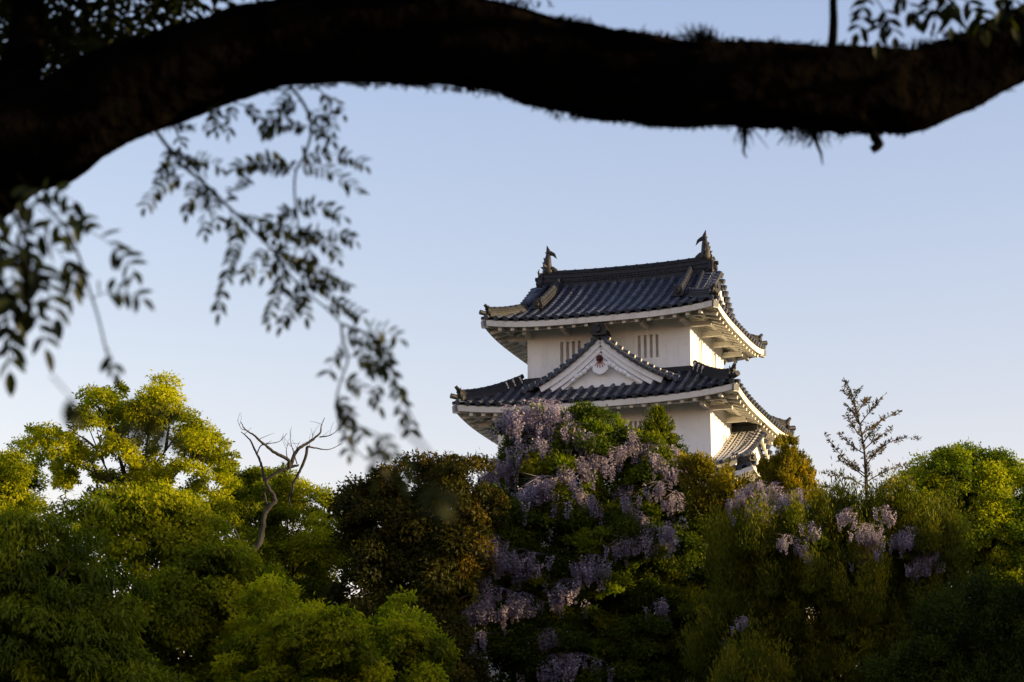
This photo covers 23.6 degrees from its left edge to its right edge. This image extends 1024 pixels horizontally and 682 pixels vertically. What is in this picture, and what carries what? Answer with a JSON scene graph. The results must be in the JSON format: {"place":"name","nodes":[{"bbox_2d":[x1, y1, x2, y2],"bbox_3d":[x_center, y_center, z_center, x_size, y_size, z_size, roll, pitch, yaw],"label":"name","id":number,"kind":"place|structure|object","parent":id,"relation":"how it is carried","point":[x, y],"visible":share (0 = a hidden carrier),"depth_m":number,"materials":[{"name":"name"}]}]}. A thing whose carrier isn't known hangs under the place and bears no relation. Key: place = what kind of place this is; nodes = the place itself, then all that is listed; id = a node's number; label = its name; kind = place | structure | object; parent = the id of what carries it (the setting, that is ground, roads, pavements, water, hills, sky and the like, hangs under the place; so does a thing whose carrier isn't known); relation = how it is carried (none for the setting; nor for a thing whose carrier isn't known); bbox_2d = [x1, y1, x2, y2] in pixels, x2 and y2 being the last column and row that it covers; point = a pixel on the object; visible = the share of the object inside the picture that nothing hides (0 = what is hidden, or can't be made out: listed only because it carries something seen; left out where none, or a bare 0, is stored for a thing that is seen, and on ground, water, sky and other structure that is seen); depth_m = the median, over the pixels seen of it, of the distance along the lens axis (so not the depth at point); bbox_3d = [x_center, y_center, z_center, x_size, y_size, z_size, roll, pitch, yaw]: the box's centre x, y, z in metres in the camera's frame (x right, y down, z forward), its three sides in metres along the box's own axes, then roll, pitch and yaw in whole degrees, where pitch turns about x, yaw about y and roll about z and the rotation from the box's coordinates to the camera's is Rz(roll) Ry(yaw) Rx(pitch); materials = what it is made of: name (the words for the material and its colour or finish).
{"place":"outdoors","nodes":[
{"label":"outdoors","id":0,"kind":"place"},
{"bbox_2d":[0,0,1023,658],"label":"sky","id":1,"kind":"structure","parent":0,"point":[897,270],"materials":[{"name":"blue"}]},
{"bbox_3d":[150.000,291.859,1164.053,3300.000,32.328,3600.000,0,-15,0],"label":"ground","id":2,"kind":"structure","parent":0,"visible":0},
{"bbox_2d":[0,433,53,515],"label":"camphor tree","id":3,"kind":"object","parent":2,"relation":"on","point":[19,478],"visible":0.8,"depth_m":91.48,"materials":[{"name":"green plant"}]},
{"bbox_2d":[0,487,197,681],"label":"drooping tree","id":4,"kind":"object","parent":2,"relation":"on","point":[64,616],"visible":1,"depth_m":53.29,"materials":[{"name":"green plant"}]},
{"bbox_2d":[16,369,242,588],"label":"camphor tree","id":5,"kind":"object","parent":2,"relation":"on","point":[198,439],"visible":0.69,"depth_m":81.33,"materials":[{"name":"green plant"}]},
{"bbox_2d":[69,476,319,681],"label":"broadleaf tree","id":6,"kind":"object","parent":2,"relation":"on","point":[202,575],"visible":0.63,"depth_m":59.67,"materials":[{"name":"green plant"}]},
{"bbox_2d":[180,463,357,606],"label":"broadleaf tree","id":7,"kind":"object","parent":2,"relation":"on","point":[310,563],"visible":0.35,"depth_m":92.21,"materials":[{"name":"green plant"}]},
{"bbox_2d":[218,414,340,551],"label":"dead tree","id":8,"kind":"object","parent":2,"relation":"on","point":[268,508],"visible":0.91,"depth_m":70.33,"materials":[{"name":"brown wood"}]},
{"bbox_2d":[210,571,397,681],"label":"young tree","id":9,"kind":"object","parent":2,"relation":"on","point":[282,632],"visible":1,"depth_m":56.56,"materials":[{"name":"green plant"}]},
{"bbox_2d":[305,448,511,681],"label":"bronze tree","id":10,"kind":"object","parent":2,"relation":"on","point":[404,546],"visible":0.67,"depth_m":78.82,"materials":[{"name":"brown plant"}]},
{"bbox_2d":[355,585,462,681],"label":"young tree","id":11,"kind":"object","parent":2,"relation":"on","point":[415,647],"visible":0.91,"depth_m":57.62,"materials":[{"name":"green plant"}]},
{"bbox_2d":[0,0,1023,528],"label":"overhanging tree","id":12,"kind":"object","parent":2,"relation":"on","point":[98,94],"visible":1,"depth_m":4.74,"materials":[{"name":"black plant"}]},
{"bbox_2d":[431,400,734,681],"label":"evergreen tree","id":13,"kind":"object","parent":2,"relation":"on","point":[625,628],"visible":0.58,"depth_m":84.38,"materials":[{"name":"green plant"}]},
{"bbox_2d":[461,397,714,681],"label":"wisteria vine","id":14,"kind":"object","parent":13,"relation":"attached to","point":[579,539],"visible":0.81,"depth_m":84.06,"materials":[{"name":"purple plant"}]},
{"bbox_2d":[470,516,809,681],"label":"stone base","id":15,"kind":"object","parent":2,"relation":"on","point":[493,673],"depth_m":110.52,"materials":[{"name":"grey stone"}]},
{"bbox_2d":[450,230,795,492],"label":"castle turret","id":16,"kind":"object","parent":15,"relation":"on","point":[632,344],"visible":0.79,"depth_m":114.95,"materials":[{"name":"white paint"}]},
{"bbox_2d":[712,422,772,482],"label":"turret wing","id":17,"kind":"structure","parent":15,"relation":"on","point":[741,449],"depth_m":113.34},
{"bbox_2d":[635,404,684,646],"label":"young conifer","id":18,"kind":"object","parent":2,"relation":"on","point":[659,418],"visible":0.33,"depth_m":87.47,"materials":[{"name":"green plant"}]},
{"bbox_2d":[674,448,757,651],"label":"evergreen shrub","id":19,"kind":"object","parent":2,"relation":"on","point":[718,484],"visible":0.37,"depth_m":82.20,"materials":[{"name":"green plant"}]},
{"bbox_2d":[748,430,823,513],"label":"juniper","id":20,"kind":"object","parent":2,"relation":"on","point":[786,464],"visible":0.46,"depth_m":80.26,"materials":[{"name":"green plant"}]},
{"bbox_2d":[677,448,983,681],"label":"juniper","id":21,"kind":"object","parent":2,"relation":"on","point":[782,637],"visible":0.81,"depth_m":71.56,"materials":[{"name":"green plant"}]},
{"bbox_2d":[726,479,945,681],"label":"wisteria vine","id":22,"kind":"object","parent":21,"relation":"attached to","point":[873,538],"visible":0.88,"depth_m":71.46,"materials":[{"name":"purple plant"}]},
{"bbox_2d":[820,377,920,504],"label":"feathery conifer","id":23,"kind":"object","parent":2,"relation":"on","point":[879,449],"visible":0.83,"depth_m":77.85,"materials":[{"name":"green plant"}]},
{"bbox_2d":[854,558,1023,681],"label":"dark evergreen","id":24,"kind":"object","parent":2,"relation":"on","point":[975,633],"visible":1,"depth_m":62.94,"materials":[{"name":"green plant"}]},
{"bbox_2d":[880,437,1023,590],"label":"broadleaf tree","id":25,"kind":"object","parent":2,"relation":"on","point":[990,481],"visible":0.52,"depth_m":92.34,"materials":[{"name":"green plant"}]}
]}

